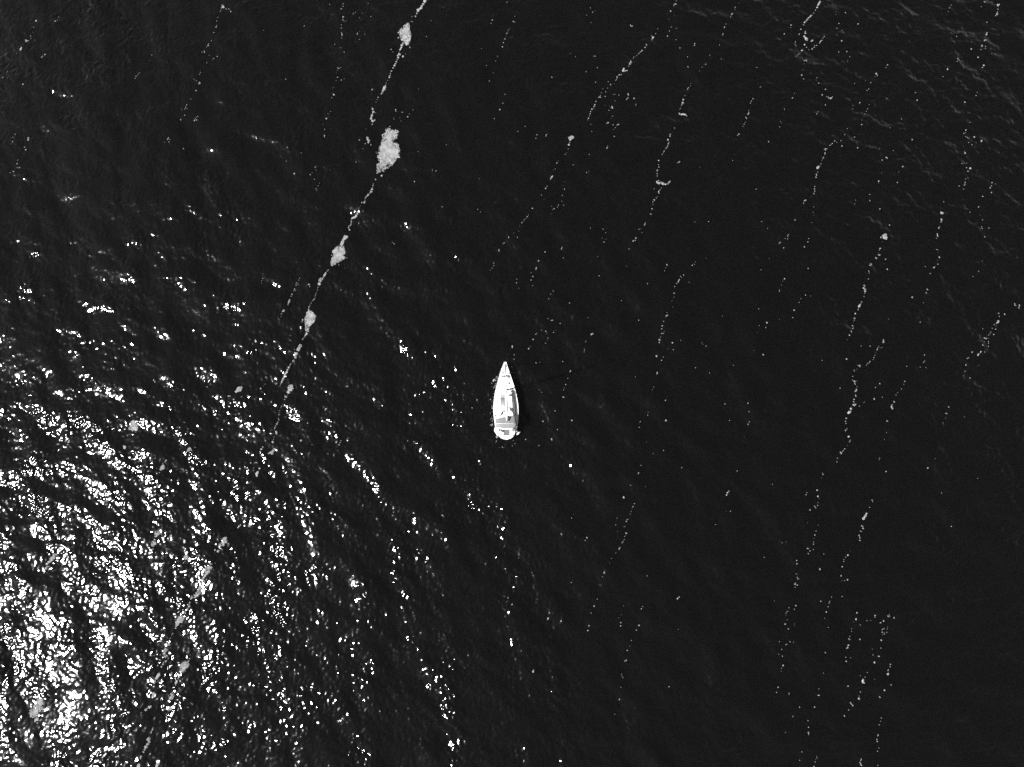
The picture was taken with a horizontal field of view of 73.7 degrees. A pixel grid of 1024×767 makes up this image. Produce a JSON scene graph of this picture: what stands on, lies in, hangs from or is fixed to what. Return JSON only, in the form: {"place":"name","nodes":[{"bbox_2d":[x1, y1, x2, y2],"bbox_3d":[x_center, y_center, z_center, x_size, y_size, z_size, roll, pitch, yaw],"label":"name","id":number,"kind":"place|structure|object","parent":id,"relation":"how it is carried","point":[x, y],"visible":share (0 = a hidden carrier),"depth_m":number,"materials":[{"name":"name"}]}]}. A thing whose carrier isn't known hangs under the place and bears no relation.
{"place":"outdoors","nodes":[
{"label":"outdoors","id":0,"kind":"place"},
{"bbox_2d":[0,0,1023,766],"bbox_3d":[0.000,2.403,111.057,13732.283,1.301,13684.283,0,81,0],"label":"water","id":1,"kind":"structure","parent":0,"point":[410,564],"depth_m":111.39,"materials":[{"name":"black liquid"}]},
{"bbox_2d":[29,699,43,717],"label":"foam patch","id":2,"kind":"object","parent":1,"relation":"on","point":[35,709],"visible":1,"depth_m":103.54,"materials":[{"name":"white liquid"}]},
{"bbox_2d":[47,553,57,562],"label":"foam patch","id":3,"kind":"object","parent":1,"relation":"on","point":[52,558],"visible":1,"depth_m":107.09,"materials":[{"name":"white liquid"}]},
{"bbox_2d":[7,19,149,171],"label":"foam streak","id":4,"kind":"object","parent":1,"relation":"on","point":[23,83],"visible":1,"depth_m":120.31,"materials":[{"name":"white liquid"}]},
{"bbox_2d":[24,601,196,710],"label":"foam streak","id":5,"kind":"object","parent":1,"relation":"on","point":[170,707],"visible":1,"depth_m":104.24,"materials":[{"name":"white liquid"}]},
{"bbox_2d":[44,445,218,570],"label":"foam streak","id":6,"kind":"object","parent":1,"relation":"on","point":[161,468],"visible":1,"depth_m":109.09,"materials":[{"name":"white liquid"}]},
{"bbox_2d":[128,420,138,431],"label":"foam patch","id":7,"kind":"object","parent":1,"relation":"on","point":[133,425],"visible":1,"depth_m":110.14,"materials":[{"name":"white liquid"}]},
{"bbox_2d":[137,575,205,766],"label":"foam streak","id":8,"kind":"object","parent":1,"relation":"on","point":[148,739],"visible":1,"depth_m":103.51,"materials":[{"name":"white liquid"}]},
{"bbox_2d":[175,615,182,625],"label":"foam patch","id":9,"kind":"object","parent":1,"relation":"on","point":[179,619],"visible":1,"depth_m":105.51,"materials":[{"name":"white liquid"}]},
{"bbox_2d":[180,661,189,671],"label":"foam patch","id":10,"kind":"object","parent":1,"relation":"on","point":[184,666],"visible":1,"depth_m":104.44,"materials":[{"name":"white liquid"}]},
{"bbox_2d":[191,586,201,597],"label":"foam patch","id":11,"kind":"object","parent":1,"relation":"on","point":[200,591],"visible":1,"depth_m":106.23,"materials":[{"name":"white liquid"}]},
{"bbox_2d":[167,5,230,148],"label":"foam streak","id":12,"kind":"object","parent":1,"relation":"on","point":[213,58],"visible":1,"depth_m":120.57,"materials":[{"name":"white liquid"}]},
{"bbox_2d":[204,566,212,574],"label":"foam patch","id":13,"kind":"object","parent":1,"relation":"on","point":[208,568],"visible":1,"depth_m":106.61,"materials":[{"name":"white liquid"}]},
{"bbox_2d":[173,386,246,573],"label":"foam streak","id":14,"kind":"object","parent":1,"relation":"on","point":[239,389],"visible":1,"depth_m":108.28,"materials":[{"name":"white liquid"}]},
{"bbox_2d":[221,537,227,545],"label":"foam patch","id":15,"kind":"object","parent":1,"relation":"on","point":[224,541],"visible":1,"depth_m":107.34,"materials":[{"name":"white liquid"}]},
{"bbox_2d":[287,385,293,393],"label":"foam patch","id":16,"kind":"object","parent":1,"relation":"on","point":[290,389],"visible":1,"depth_m":111.20,"materials":[{"name":"white liquid"}]},
{"bbox_2d":[255,383,340,475],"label":"foam streak","id":17,"kind":"object","parent":1,"relation":"on","point":[272,453],"visible":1,"depth_m":109.78,"materials":[{"name":"white liquid"}]},
{"bbox_2d":[304,308,315,331],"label":"foam patch","id":18,"kind":"object","parent":1,"relation":"on","point":[310,317],"visible":1,"depth_m":112.88,"materials":[{"name":"white liquid"}]},
{"bbox_2d":[281,191,372,382],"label":"foam streak","id":19,"kind":"object","parent":1,"relation":"on","point":[355,216],"visible":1,"depth_m":114.27,"materials":[{"name":"white liquid"}]},
{"bbox_2d":[330,235,347,265],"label":"foam patch","id":20,"kind":"object","parent":1,"relation":"on","point":[338,254],"visible":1,"depth_m":114.88,"materials":[{"name":"white liquid"}]},
{"bbox_2d":[262,237,508,313],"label":"foam streak","id":21,"kind":"object","parent":1,"relation":"on","point":[309,286],"visible":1,"depth_m":113.83,"materials":[{"name":"white liquid"}]},
{"bbox_2d":[370,42,403,124],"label":"foam streak","id":22,"kind":"object","parent":1,"relation":"on","point":[384,87],"visible":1,"depth_m":119.67,"materials":[{"name":"white liquid"}]},
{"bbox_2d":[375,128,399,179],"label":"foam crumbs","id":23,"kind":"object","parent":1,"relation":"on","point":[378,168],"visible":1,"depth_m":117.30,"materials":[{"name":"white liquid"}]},
{"bbox_2d":[377,128,399,168],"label":"foam patch","id":24,"kind":"object","parent":1,"relation":"on","point":[388,152],"visible":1,"depth_m":117.73,"materials":[{"name":"white liquid"}]},
{"bbox_2d":[400,23,410,44],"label":"foam patch","id":25,"kind":"object","parent":1,"relation":"on","point":[404,34],"visible":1,"depth_m":120.83,"materials":[{"name":"white liquid"}]},
{"bbox_2d":[411,0,425,21],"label":"foam streak","id":26,"kind":"object","parent":1,"relation":"on","point":[421,7],"visible":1,"depth_m":121.52,"materials":[{"name":"white liquid"}]},
{"bbox_2d":[493,362,518,439],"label":"sailing boat","id":27,"kind":"object","parent":1,"relation":"on","point":[505,405],"visible":1,"depth_m":109.20,"materials":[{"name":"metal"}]},
{"bbox_2d":[523,575,679,761],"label":"foam streak","id":28,"kind":"object","parent":1,"relation":"on","point":[588,630],"visible":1,"depth_m":105.55,"materials":[{"name":"white liquid"}]},
{"bbox_2d":[588,33,655,118],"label":"foam streak","id":29,"kind":"object","parent":1,"relation":"on","point":[623,70],"visible":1,"depth_m":120.24,"materials":[{"name":"white liquid"}]},
{"bbox_2d":[512,221,767,371],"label":"foam streak","id":30,"kind":"object","parent":1,"relation":"on","point":[593,333],"visible":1,"depth_m":112.75,"materials":[{"name":"white liquid"}]},
{"bbox_2d":[525,384,764,557],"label":"foam streak","id":31,"kind":"object","parent":1,"relation":"on","point":[653,453],"visible":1,"depth_m":110.09,"materials":[{"name":"white liquid"}]},
{"bbox_2d":[621,261,733,376],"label":"foam streak","id":32,"kind":"object","parent":1,"relation":"on","point":[667,315],"visible":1,"depth_m":112.90,"materials":[{"name":"white liquid"}]},
{"bbox_2d":[795,1,824,56],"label":"foam streak","id":33,"kind":"object","parent":1,"relation":"on","point":[806,38],"visible":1,"depth_m":121.39,"materials":[{"name":"white liquid"}]},
{"bbox_2d":[772,383,856,569],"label":"foam streak","id":34,"kind":"object","parent":1,"relation":"on","point":[823,474],"visible":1,"depth_m":109.50,"materials":[{"name":"white liquid"}]},
{"bbox_2d":[844,612,867,765],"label":"foam streak","id":35,"kind":"object","parent":1,"relation":"on","point":[860,675],"visible":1,"depth_m":103.94,"materials":[{"name":"white liquid"}]},
{"bbox_2d":[846,248,887,359],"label":"foam streak","id":36,"kind":"object","parent":1,"relation":"on","point":[864,296],"visible":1,"depth_m":113.37,"materials":[{"name":"white liquid"}]},
{"bbox_2d":[874,615,893,765],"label":"foam streak","id":37,"kind":"object","parent":1,"relation":"on","point":[879,656],"visible":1,"depth_m":104.63,"materials":[{"name":"white liquid"}]},
{"bbox_2d":[869,194,943,322],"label":"foam streak","id":38,"kind":"object","parent":1,"relation":"on","point":[936,238],"visible":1,"depth_m":115.59,"materials":[{"name":"white liquid"}]},
{"bbox_2d":[842,383,977,566],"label":"foam streak","id":39,"kind":"object","parent":1,"relation":"on","point":[886,471],"visible":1,"depth_m":109.31,"materials":[{"name":"white liquid"}]},
{"bbox_2d":[904,192,1019,381],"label":"foam streak","id":40,"kind":"object","parent":1,"relation":"on","point":[994,324],"visible":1,"depth_m":112.97,"materials":[{"name":"white liquid"}]},
{"bbox_2d":[947,1,999,188],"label":"foam streak","id":41,"kind":"object","parent":1,"relation":"on","point":[977,92],"visible":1,"depth_m":120.29,"materials":[{"name":"white liquid"}]}
]}

